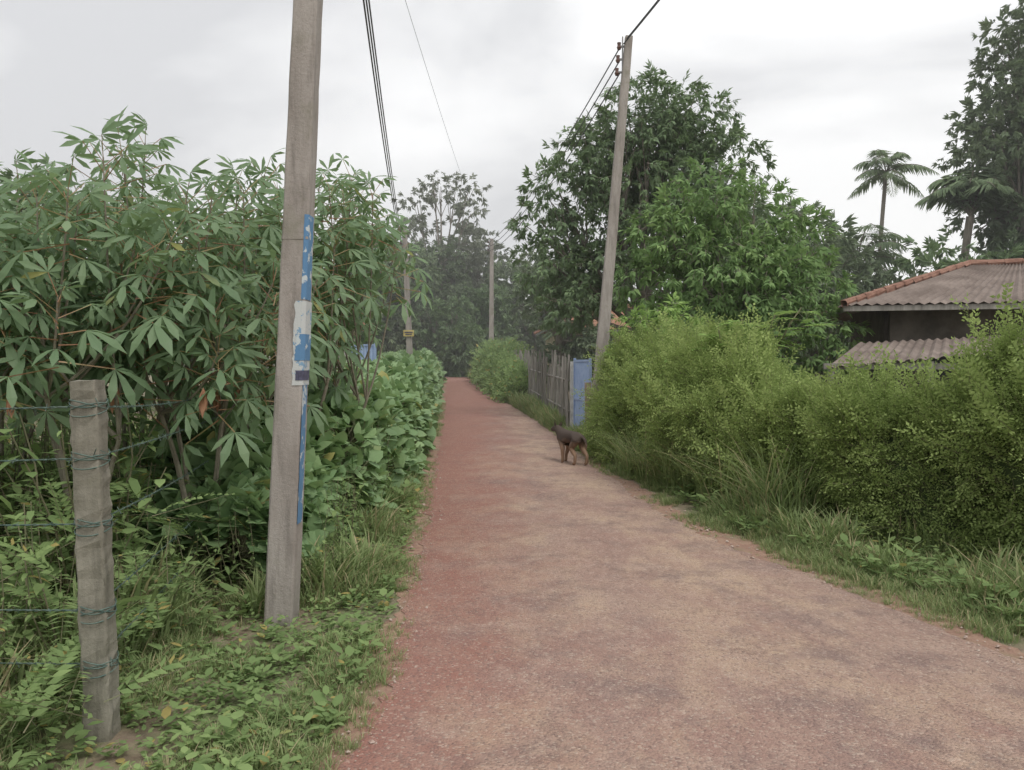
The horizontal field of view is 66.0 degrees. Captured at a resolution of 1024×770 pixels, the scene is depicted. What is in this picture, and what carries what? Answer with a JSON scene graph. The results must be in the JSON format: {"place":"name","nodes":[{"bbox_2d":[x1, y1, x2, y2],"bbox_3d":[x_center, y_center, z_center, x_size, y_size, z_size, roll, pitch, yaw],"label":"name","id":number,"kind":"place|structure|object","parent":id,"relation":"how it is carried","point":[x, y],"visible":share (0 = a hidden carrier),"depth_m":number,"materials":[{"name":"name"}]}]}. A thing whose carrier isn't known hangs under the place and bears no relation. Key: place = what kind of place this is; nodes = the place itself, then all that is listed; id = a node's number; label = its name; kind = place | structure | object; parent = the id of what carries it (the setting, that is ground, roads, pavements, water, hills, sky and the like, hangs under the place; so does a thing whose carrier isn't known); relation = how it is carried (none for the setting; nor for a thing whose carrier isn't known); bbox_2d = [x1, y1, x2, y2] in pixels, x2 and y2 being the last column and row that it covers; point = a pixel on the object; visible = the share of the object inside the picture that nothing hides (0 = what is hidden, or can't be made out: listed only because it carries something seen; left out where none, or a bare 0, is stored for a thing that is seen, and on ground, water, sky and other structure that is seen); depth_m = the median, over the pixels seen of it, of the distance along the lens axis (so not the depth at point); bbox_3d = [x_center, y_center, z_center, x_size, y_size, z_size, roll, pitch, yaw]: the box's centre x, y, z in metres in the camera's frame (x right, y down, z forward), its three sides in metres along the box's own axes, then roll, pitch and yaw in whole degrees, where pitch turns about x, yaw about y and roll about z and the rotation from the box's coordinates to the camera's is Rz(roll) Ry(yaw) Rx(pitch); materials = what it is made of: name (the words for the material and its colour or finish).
{"place":"outdoors","nodes":[
{"label":"outdoors","id":0,"kind":"place"},
{"bbox_2d":[0,409,245,768],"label":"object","id":1,"kind":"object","parent":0,"point":[136,589],"depth_m":4.27,"materials":[{"name":"green plant"}]},
{"bbox_2d":[0,0,1023,307],"label":"sky","id":2,"kind":"structure","parent":0,"point":[832,83],"materials":[{"name":"white"}]},
{"bbox_2d":[1,371,1023,769],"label":"ground","id":3,"kind":"structure","parent":0,"point":[123,733],"depth_m":3.86,"materials":[{"name":"green plant"}]},
{"bbox_2d":[2,215,100,470],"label":"cassava plant","id":4,"kind":"object","parent":3,"relation":"on","point":[41,234],"depth_m":9.38,"materials":[{"name":"green plant"}]},
{"bbox_2d":[1,207,106,476],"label":"cassava plant","id":5,"kind":"object","parent":3,"relation":"on","point":[14,423],"visible":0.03,"depth_m":7.36,"materials":[{"name":"green plant"}]},
{"bbox_2d":[0,162,111,430],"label":"cassava plant","id":6,"kind":"object","parent":3,"relation":"on","point":[11,315],"visible":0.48,"depth_m":4.90,"materials":[{"name":"green plant"}]},
{"bbox_2d":[0,148,153,536],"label":"cassava plant","id":7,"kind":"object","parent":3,"relation":"on","point":[22,202],"visible":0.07,"depth_m":6.09,"materials":[{"name":"green plant"}]},
{"bbox_2d":[0,152,157,413],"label":"plant","id":8,"kind":"object","parent":3,"relation":"on","point":[7,174],"visible":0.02,"depth_m":21.04,"materials":[{"name":"green plant"}]},
{"bbox_2d":[66,380,120,742],"bbox_3d":[-1.785,0.794,3.370,0.211,1.636,0.186,0,2,0],"label":"fence post","id":9,"kind":"object","parent":3,"relation":"on","point":[93,522],"visible":0.98,"depth_m":3.32,"materials":[{"name":"wood"}]},
{"bbox_2d":[0,404,69,411],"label":"barbed wire","id":10,"kind":"object","parent":9,"relation":"attached to","point":[46,407],"visible":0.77,"depth_m":3.36,"materials":[{"name":"grey metal"}]},
{"bbox_2d":[0,456,72,463],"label":"barbed wire","id":11,"kind":"object","parent":9,"relation":"attached to","point":[16,460],"visible":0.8,"depth_m":3.37,"materials":[{"name":"grey metal"}]},
{"bbox_2d":[0,522,74,527],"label":"barbed wire","id":12,"kind":"object","parent":9,"relation":"attached to","point":[45,525],"visible":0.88,"depth_m":3.37,"materials":[{"name":"grey metal"}]},
{"bbox_2d":[0,607,77,612],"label":"barbed wire","id":13,"kind":"object","parent":9,"relation":"attached to","point":[48,609],"visible":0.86,"depth_m":3.38,"materials":[{"name":"grey metal"}]},
{"bbox_2d":[0,659,79,667],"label":"barbed wire","id":14,"kind":"object","parent":9,"relation":"attached to","point":[16,662],"visible":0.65,"depth_m":3.39,"materials":[{"name":"grey metal"}]},
{"bbox_2d":[108,398,196,410],"bbox_3d":[-2.145,0.076,5.129,0.040,0.100,3.725,0,2,-11],"label":"barbed wire","id":15,"kind":"object","parent":9,"relation":"attached to","point":[139,405],"visible":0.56,"depth_m":4.26,"materials":[{"name":"grey metal"}]},
{"bbox_2d":[114,519,194,590],"bbox_3d":[-2.145,0.928,5.152,0.040,0.068,3.725,0,2,-11],"label":"barbed wire","id":16,"kind":"object","parent":9,"relation":"attached to","point":[175,537],"visible":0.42,"depth_m":4.29,"materials":[{"name":"grey metal"}]},
{"bbox_2d":[117,555,193,637],"bbox_3d":[-2.145,1.166,5.158,0.039,0.072,3.725,0,2,-11],"label":"barbed wire","id":17,"kind":"object","parent":9,"relation":"attached to","point":[120,634],"visible":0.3,"depth_m":4.16,"materials":[{"name":"grey metal"}]},
{"bbox_2d":[112,458,211,516],"bbox_3d":[-2.145,0.572,5.142,0.040,0.087,3.725,0,2,-11],"label":"barbed wire","id":18,"kind":"object","parent":9,"relation":"attached to","point":[134,503],"visible":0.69,"depth_m":4.46,"materials":[{"name":"grey metal"}]},
{"bbox_2d":[110,416,216,453],"bbox_3d":[-2.145,0.281,5.134,0.040,0.068,3.725,0,2,-11],"label":"barbed wire","id":19,"kind":"object","parent":9,"relation":"attached to","point":[142,442],"visible":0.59,"depth_m":4.38,"materials":[{"name":"grey metal"}]},
{"bbox_2d":[0,112,221,576],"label":"cassava plant","id":20,"kind":"object","parent":3,"relation":"on","point":[112,338],"visible":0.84,"depth_m":5.01,"materials":[{"name":"green plant"}]},
{"bbox_2d":[0,107,261,449],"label":"cassava plant","id":21,"kind":"object","parent":3,"relation":"on","point":[164,143],"visible":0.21,"depth_m":6.22,"materials":[{"name":"green plant"}]},
{"bbox_2d":[14,172,255,449],"bbox_3d":[-3.947,-0.388,8.222,2.216,3.537,2.286,0,2,18],"label":"cassava plant","id":22,"kind":"object","parent":3,"relation":"on","point":[199,202],"visible":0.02,"depth_m":7.75,"materials":[{"name":"green plant"}]},
{"bbox_2d":[0,398,391,769],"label":"weed undergrowth","id":23,"kind":"object","parent":3,"relation":"on","point":[34,583],"visible":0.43,"depth_m":4.50,"materials":[{"name":"green plant"}]},
{"bbox_2d":[67,157,330,585],"bbox_3d":[-2.169,-0.085,5.642,1.815,3.075,1.621,0,2,0],"label":"cassava plant","id":24,"kind":"object","parent":3,"relation":"on","point":[237,360],"visible":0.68,"depth_m":5.40,"materials":[{"name":"green plant"}]},
{"bbox_2d":[0,402,445,769],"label":"grass","id":25,"kind":"structure","parent":3,"relation":"on","point":[190,631],"depth_m":3.95,"materials":[{"name":"green plant"}]},
{"bbox_2d":[115,148,355,550],"bbox_3d":[-2.236,-0.267,6.749,1.930,3.378,1.938,0,2,0],"label":"cassava plant","id":26,"kind":"object","parent":3,"relation":"on","point":[272,239],"visible":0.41,"depth_m":6.41,"materials":[{"name":"green plant"}]},
{"bbox_2d":[180,199,329,310],"bbox_3d":[-9.455,-3.379,29.934,6.353,7.710,6.649,0,2,0],"label":"tree","id":27,"kind":"object","parent":3,"relation":"on","point":[240,239],"depth_m":28.81,"materials":[{"name":"green plant"}]},
{"bbox_2d":[174,320,354,385],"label":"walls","id":28,"kind":"structure","parent":3,"relation":"on","point":[243,340],"depth_m":27.27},
{"bbox_2d":[173,164,366,426],"bbox_3d":[-2.455,-0.385,7.854,2.038,3.556,2.020,-1,2,-28],"label":"cassava plant","id":29,"kind":"object","parent":3,"relation":"on","point":[322,384],"visible":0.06,"depth_m":7.84,"materials":[{"name":"green plant"}]},
{"bbox_2d":[111,347,446,584],"bbox_3d":[-3.714,-0.179,23.751,3.473,2.620,37.073,0,2,-5],"label":"broadleaf shrub mass","id":30,"kind":"object","parent":3,"relation":"on","point":[394,420],"visible":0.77,"depth_m":6.78,"materials":[{"name":"green plant"}]},
{"bbox_2d":[264,0,322,625],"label":"utility pole","id":31,"kind":"object","parent":3,"relation":"on","point":[283,568],"visible":0.9,"depth_m":4.77,"materials":[{"name":"concrete"}]},
{"bbox_2d":[292,214,313,523],"bbox_3d":[-1.278,-0.090,4.838,0.110,1.880,0.160,0,2,0],"label":"pole poster","id":32,"kind":"object","parent":31,"relation":"attached to","point":[301,343],"visible":1,"depth_m":4.78,"materials":[{"name":"paper"}]},
{"bbox_2d":[213,186,383,413],"bbox_3d":[-1.950,-0.241,7.337,1.601,3.295,1.700,-1,2,-32],"label":"cassava plant","id":33,"kind":"object","parent":3,"relation":"on","point":[367,303],"visible":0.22,"depth_m":7.34,"materials":[{"name":"green plant"}]},
{"bbox_2d":[203,470,425,616],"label":"grass","id":34,"kind":"structure","parent":3,"relation":"on","point":[346,569],"depth_m":5.66,"materials":[{"name":"green plant"}]},
{"bbox_2d":[261,230,396,347],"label":"plant","id":35,"kind":"object","parent":3,"relation":"on","point":[379,325],"visible":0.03,"depth_m":27.11,"materials":[{"name":"green plant"}]},
{"bbox_2d":[272,153,432,454],"bbox_3d":[-1.714,-0.486,7.892,1.813,3.753,1.836,0,2,0],"label":"cassava plant","id":36,"kind":"object","parent":3,"relation":"on","point":[348,242],"visible":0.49,"depth_m":7.81,"materials":[{"name":"green plant"}]},
{"bbox_2d":[282,164,433,395],"bbox_3d":[-2.011,-0.583,9.029,1.839,3.892,1.864,1,2,43],"label":"cassava plant","id":37,"kind":"object","parent":3,"relation":"on","point":[375,288],"visible":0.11,"depth_m":9.08,"materials":[{"name":"green plant"}]},
{"bbox_2d":[351,343,376,360],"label":"metal gate","id":38,"kind":"structure","parent":3,"relation":"on","point":[372,356],"depth_m":22.27,"materials":[{"name":"blue metal"}]},
{"bbox_2d":[332,224,444,353],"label":"tree","id":39,"kind":"object","parent":3,"relation":"on","point":[390,337],"visible":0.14,"depth_m":48.92,"materials":[{"name":"green plant"}]},
{"bbox_2d":[362,292,439,355],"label":"tree","id":40,"kind":"object","parent":3,"relation":"on","point":[417,311],"visible":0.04,"depth_m":49.80,"materials":[{"name":"green plant"}]},
{"bbox_2d":[400,228,412,354],"bbox_3d":[-4.656,-3.297,34.925,0.644,7.292,0.282,0,2,0],"label":"utility pole","id":41,"kind":"object","parent":3,"relation":"on","point":[409,348],"visible":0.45,"depth_m":34.81,"materials":[{"name":"concrete"}]},
{"bbox_2d":[363,0,400,241],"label":"power line","id":42,"kind":"object","parent":41,"relation":"attached to","point":[376,93],"visible":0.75,"depth_m":14.26,"materials":[{"name":"metal"}]},
{"bbox_2d":[365,0,399,228],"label":"power line","id":43,"kind":"object","parent":41,"relation":"attached to","point":[379,94],"visible":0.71,"depth_m":15.18,"materials":[{"name":"metal"}]},
{"bbox_2d":[368,0,400,230],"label":"power line","id":44,"kind":"object","parent":41,"relation":"attached to","point":[381,93],"visible":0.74,"depth_m":16.01,"materials":[{"name":"metal"}]},
{"bbox_2d":[403,330,413,335],"bbox_3d":[-4.560,-2.285,34.764,0.460,0.280,0.045,0,2,0],"label":"pole sign","id":45,"kind":"object","parent":41,"relation":"attached to","point":[408,332],"visible":1,"depth_m":34.75,"materials":[{"name":"yellow metal"}]},
{"bbox_2d":[389,235,484,329],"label":"tree","id":46,"kind":"object","parent":3,"relation":"on","point":[456,288],"visible":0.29,"depth_m":53.59,"materials":[{"name":"green plant"}]},
{"bbox_2d":[389,170,492,343],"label":"tall tree","id":47,"kind":"object","parent":3,"relation":"on","point":[465,227],"visible":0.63,"depth_m":57.32,"materials":[{"name":"green plant"}]},
{"bbox_2d":[402,294,488,376],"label":"tree","id":48,"kind":"object","parent":3,"relation":"on","point":[454,349],"visible":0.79,"depth_m":49.15,"materials":[{"name":"green plant"}]},
{"bbox_2d":[427,227,523,327],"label":"tree","id":49,"kind":"object","parent":3,"relation":"on","point":[487,259],"visible":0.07,"depth_m":61.20,"materials":[{"name":"green plant"}]},
{"bbox_2d":[449,283,518,374],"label":"tree","id":50,"kind":"object","parent":3,"relation":"on","point":[502,306],"visible":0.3,"depth_m":52.09,"materials":[{"name":"green plant"}]},
{"bbox_2d":[487,239,493,341],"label":"utility pole","id":51,"kind":"object","parent":3,"relation":"on","point":[491,309],"visible":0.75,"depth_m":44.77,"materials":[{"name":"concrete"}]},
{"bbox_2d":[405,0,486,239],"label":"power line","id":52,"kind":"object","parent":51,"relation":"attached to","point":[437,103],"visible":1,"depth_m":16.20,"materials":[{"name":"metal"}]},
{"bbox_2d":[467,335,546,402],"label":"roadside shrubs","id":53,"kind":"object","parent":3,"relation":"on","point":[499,368],"visible":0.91,"depth_m":30.85,"materials":[{"name":"green plant"}]},
{"bbox_2d":[0,462,1023,769],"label":"ground cover plants","id":54,"kind":"object","parent":3,"relation":"on","point":[230,726],"visible":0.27,"depth_m":3.90,"materials":[{"name":"green plant"}]},
{"bbox_2d":[479,244,563,360],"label":"tree","id":55,"kind":"object","parent":3,"relation":"on","point":[537,342],"visible":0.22,"depth_m":54.78,"materials":[{"name":"green plant"}]},
{"bbox_2d":[466,369,595,451],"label":"grass","id":56,"kind":"structure","parent":3,"relation":"on","point":[531,406],"depth_m":20.26,"materials":[{"name":"green plant"}]},
{"bbox_2d":[143,272,927,370],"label":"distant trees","id":57,"kind":"object","parent":3,"relation":"on","point":[672,294],"depth_m":67.18,"materials":[{"name":"green plant"}]},
{"bbox_2d":[514,349,569,428],"bbox_3d":[0.482,-0.299,27.356,0.307,2.234,21.362,0,2,-4],"label":"stake fence","id":58,"kind":"object","parent":3,"relation":"on","point":[538,374],"visible":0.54,"depth_m":20.02,"materials":[{"name":"grey wood"}]},
{"bbox_2d":[510,248,617,387],"bbox_3d":[2.248,-2.752,33.840,4.698,6.573,4.586,0,2,0],"label":"tree","id":59,"kind":"object","parent":3,"relation":"on","point":[577,347],"visible":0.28,"depth_m":33.40,"materials":[{"name":"green plant"}]},
{"bbox_2d":[570,361,573,430],"bbox_3d":[1.280,0.325,16.765,0.090,1.650,0.090,0,2,0],"label":"gate post","id":60,"kind":"object","parent":3,"relation":"on","point":[571,387],"visible":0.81,"depth_m":16.71,"materials":[{"name":"grey wood"}]},
{"bbox_2d":[573,358,591,428],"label":"metal gate","id":61,"kind":"structure","parent":60,"relation":"attached to","point":[582,371],"depth_m":16.28,"materials":[{"name":"blue metal"}]},
{"bbox_2d":[584,382,590,428],"bbox_3d":[1.431,0.577,14.771,0.148,1.259,0.131,0,2,0],"label":"gate post","id":62,"kind":"object","parent":3,"relation":"on","point":[587,386],"visible":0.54,"depth_m":14.70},
{"bbox_2d":[546,331,632,384],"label":"walls","id":63,"kind":"structure","parent":3,"relation":"on","point":[551,339],"depth_m":37.71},
{"bbox_2d":[591,35,632,404],"bbox_3d":[1.849,-2.628,14.935,0.844,7.862,0.243,0,2,0],"label":"utility pole","id":64,"kind":"object","parent":3,"relation":"on","point":[604,320],"visible":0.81,"depth_m":14.83,"materials":[{"name":"concrete"}]},
{"bbox_2d":[489,63,618,246],"bbox_3d":[0.366,-6.900,29.826,0.024,1.152,30.186,0,2,-6],"label":"power line","id":65,"kind":"object","parent":64,"relation":"attached to","point":[576,132],"visible":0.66,"depth_m":17.75,"materials":[{"name":"rubber"}]},
{"bbox_2d":[490,50,618,241],"bbox_3d":[0.366,-7.160,29.819,0.024,1.112,30.186,0,2,-6],"label":"power line","id":66,"kind":"object","parent":64,"relation":"attached to","point":[575,123],"visible":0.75,"depth_m":17.85,"materials":[{"name":"metal"}]},
{"bbox_2d":[490,74,619,250],"bbox_3d":[0.366,-6.640,29.833,0.024,1.194,30.186,0,2,-6],"label":"power line","id":67,"kind":"object","parent":64,"relation":"attached to","point":[579,138],"visible":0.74,"depth_m":17.82,"materials":[{"name":"metal"}]},
{"bbox_2d":[623,0,659,43],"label":"power line","id":68,"kind":"object","parent":64,"relation":"attached to","point":[641,21],"visible":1,"depth_m":13.62,"materials":[{"name":"metal"}]},
{"bbox_2d":[626,0,657,38],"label":"power line","id":69,"kind":"object","parent":64,"relation":"attached to","point":[642,19],"visible":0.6,"depth_m":13.73,"materials":[{"name":"metal"}]},
{"bbox_2d":[503,59,776,338],"bbox_3d":[3.304,-3.576,20.284,7.180,8.971,4.442,0,2,0],"label":"mango tree","id":70,"kind":"object","parent":3,"relation":"on","point":[671,130],"visible":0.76,"depth_m":19.57,"materials":[{"name":"green plant"}]},
{"bbox_2d":[602,291,707,373],"bbox_3d":[2.717,-0.236,13.899,2.123,2.863,1.771,1,2,36],"label":"young tree","id":71,"kind":"object","parent":3,"relation":"on","point":[675,309],"visible":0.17,"depth_m":13.78,"materials":[{"name":"green plant"}]},
{"bbox_2d":[302,377,1023,769],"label":"dirt shoulder","id":72,"kind":"object","parent":3,"relation":"on","point":[752,551],"visible":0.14,"depth_m":5.43},
{"bbox_2d":[586,414,853,520],"bbox_3d":[2.401,0.815,9.483,2.773,1.060,5.816,0,2,-13],"label":"tall grass clump","id":73,"kind":"object","parent":3,"relation":"on","point":[628,463],"visible":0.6,"depth_m":8.53,"materials":[{"name":"green plant"}]},
{"bbox_2d":[612,148,875,386],"bbox_3d":[4.533,-1.795,16.044,5.349,5.829,4.141,0,2,0],"label":"leafy tree","id":74,"kind":"object","parent":3,"relation":"on","point":[770,268],"visible":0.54,"depth_m":15.35,"materials":[{"name":"green plant"}]},
{"bbox_2d":[672,191,826,363],"bbox_3d":[7.259,-2.924,25.806,5.734,7.193,4.960,1,2,39],"label":"tree","id":75,"kind":"object","parent":3,"relation":"on","point":[757,211],"visible":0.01,"depth_m":25.25,"materials":[{"name":"green plant"}]},
{"bbox_2d":[692,307,839,360],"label":"pinnate shrub","id":76,"kind":"object","parent":3,"relation":"on","point":[788,328],"visible":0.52,"depth_m":10.48,"materials":[{"name":"green plant"}]},
{"bbox_2d":[572,282,1023,565],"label":"hedge","id":77,"kind":"object","parent":3,"relation":"on","point":[951,459],"visible":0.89,"depth_m":7.34,"materials":[{"name":"green plant"}]},
{"bbox_2d":[610,350,736,386],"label":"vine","id":78,"kind":"object","parent":77,"relation":"attached to","point":[652,362],"visible":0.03,"depth_m":11.82,"materials":[{"name":"green plant"}]},
{"bbox_2d":[583,451,1023,644],"bbox_3d":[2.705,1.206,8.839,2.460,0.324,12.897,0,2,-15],"label":"grass","id":79,"kind":"structure","parent":3,"relation":"on","point":[912,586],"depth_m":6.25,"materials":[{"name":"green plant"}]},
{"bbox_2d":[621,461,1023,622],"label":"grass","id":80,"kind":"structure","parent":3,"relation":"on","point":[830,531],"depth_m":6.59,"materials":[{"name":"green plant"}]},
{"bbox_2d":[769,199,903,384],"bbox_3d":[11.224,-3.221,29.943,8.104,7.400,6.974,0,2,0],"label":"tree","id":81,"kind":"object","parent":3,"relation":"on","point":[851,264],"visible":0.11,"depth_m":28.77,"materials":[{"name":"green plant"}]},
{"bbox_2d":[827,223,919,288],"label":"coconut palm","id":82,"kind":"object","parent":3,"relation":"on","point":[887,257],"visible":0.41,"depth_m":32.10,"materials":[{"name":"green plant"}]},
{"bbox_2d":[847,149,938,287],"bbox_3d":[16.549,-5.101,34.764,3.346,10.666,3.367,0,2,-18],"label":"areca palm","id":83,"kind":"object","parent":3,"relation":"on","point":[889,173],"visible":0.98,"depth_m":34.72,"materials":[{"name":"green plant"}]},
{"bbox_2d":[823,335,1023,395],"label":"lean to shed","id":84,"kind":"object","parent":3,"relation":"on","point":[936,348],"visible":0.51,"depth_m":13.44,"materials":[{"name":"grey metal"}]},
{"bbox_2d":[851,301,1023,375],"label":"walls","id":85,"kind":"structure","parent":3,"relation":"on","point":[905,325],"depth_m":15.49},
{"bbox_2d":[930,355,991,375],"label":"windows and door","id":86,"kind":"structure","parent":85,"relation":"attached to","point":[938,361],"depth_m":15.40,"materials":[{"name":"brown wood"}]},
{"bbox_2d":[888,225,1023,280],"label":"tree","id":87,"kind":"object","parent":3,"relation":"on","point":[924,259],"visible":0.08,"depth_m":25.69,"materials":[{"name":"green plant"}]},
{"bbox_2d":[914,167,1023,259],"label":"coconut palm","id":88,"kind":"object","parent":3,"relation":"on","point":[976,191],"visible":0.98,"depth_m":27.11,"materials":[{"name":"green plant"}]},
{"bbox_2d":[931,58,1023,258],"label":"tall tree","id":89,"kind":"object","parent":3,"relation":"on","point":[1009,216],"visible":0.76,"depth_m":27.24,"materials":[{"name":"green plant"}]},
{"bbox_2d":[942,0,1023,214],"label":"tall tree","id":90,"kind":"object","parent":3,"relation":"on","point":[1011,35],"visible":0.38,"depth_m":28.62,"materials":[{"name":"green plant"}]},
{"bbox_2d":[301,376,1023,769],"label":"road","id":91,"kind":"structure","parent":0,"point":[580,614],"depth_m":4.27,"materials":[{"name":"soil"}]},
{"bbox_2d":[551,421,588,464],"bbox_3d":[0.897,0.914,12.478,0.257,0.652,0.942,-1,2,-32],"label":"dog","id":92,"kind":"object","parent":91,"relation":"on","point":[570,440],"visible":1,"depth_m":12.32},
{"bbox_2d":[821,258,1023,312],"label":"ridge tiles","id":93,"kind":"object","parent":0,"point":[893,287],"visible":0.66,"depth_m":16.19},
{"bbox_2d":[830,303,879,321],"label":"roof back","id":94,"kind":"structure","parent":93,"relation":"attached to","point":[845,317],"depth_m":20.24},
{"bbox_2d":[826,303,1023,317],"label":"fascia","id":95,"kind":"structure","parent":93,"relation":"attached to","point":[913,307],"depth_m":14.66,"materials":[{"name":"brown wood"}]},
{"bbox_2d":[844,263,1023,305],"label":"roof front","id":96,"kind":"structure","parent":93,"relation":"attached to","point":[978,284],"depth_m":15.44,"materials":[{"name":"tile"}]},
{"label":"ridge tiles","id":97,"kind":"object","parent":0,"visible":0},
{"bbox_2d":[535,329,619,335],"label":"fascia","id":98,"kind":"structure","parent":97,"relation":"attached to","point":[552,329],"depth_m":37.57,"materials":[{"name":"brown wood"}]},
{"bbox_2d":[571,307,632,328],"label":"roof front","id":99,"kind":"structure","parent":97,"relation":"attached to","point":[613,321],"depth_m":36.90,"materials":[{"name":"ceramic"}]}
]}

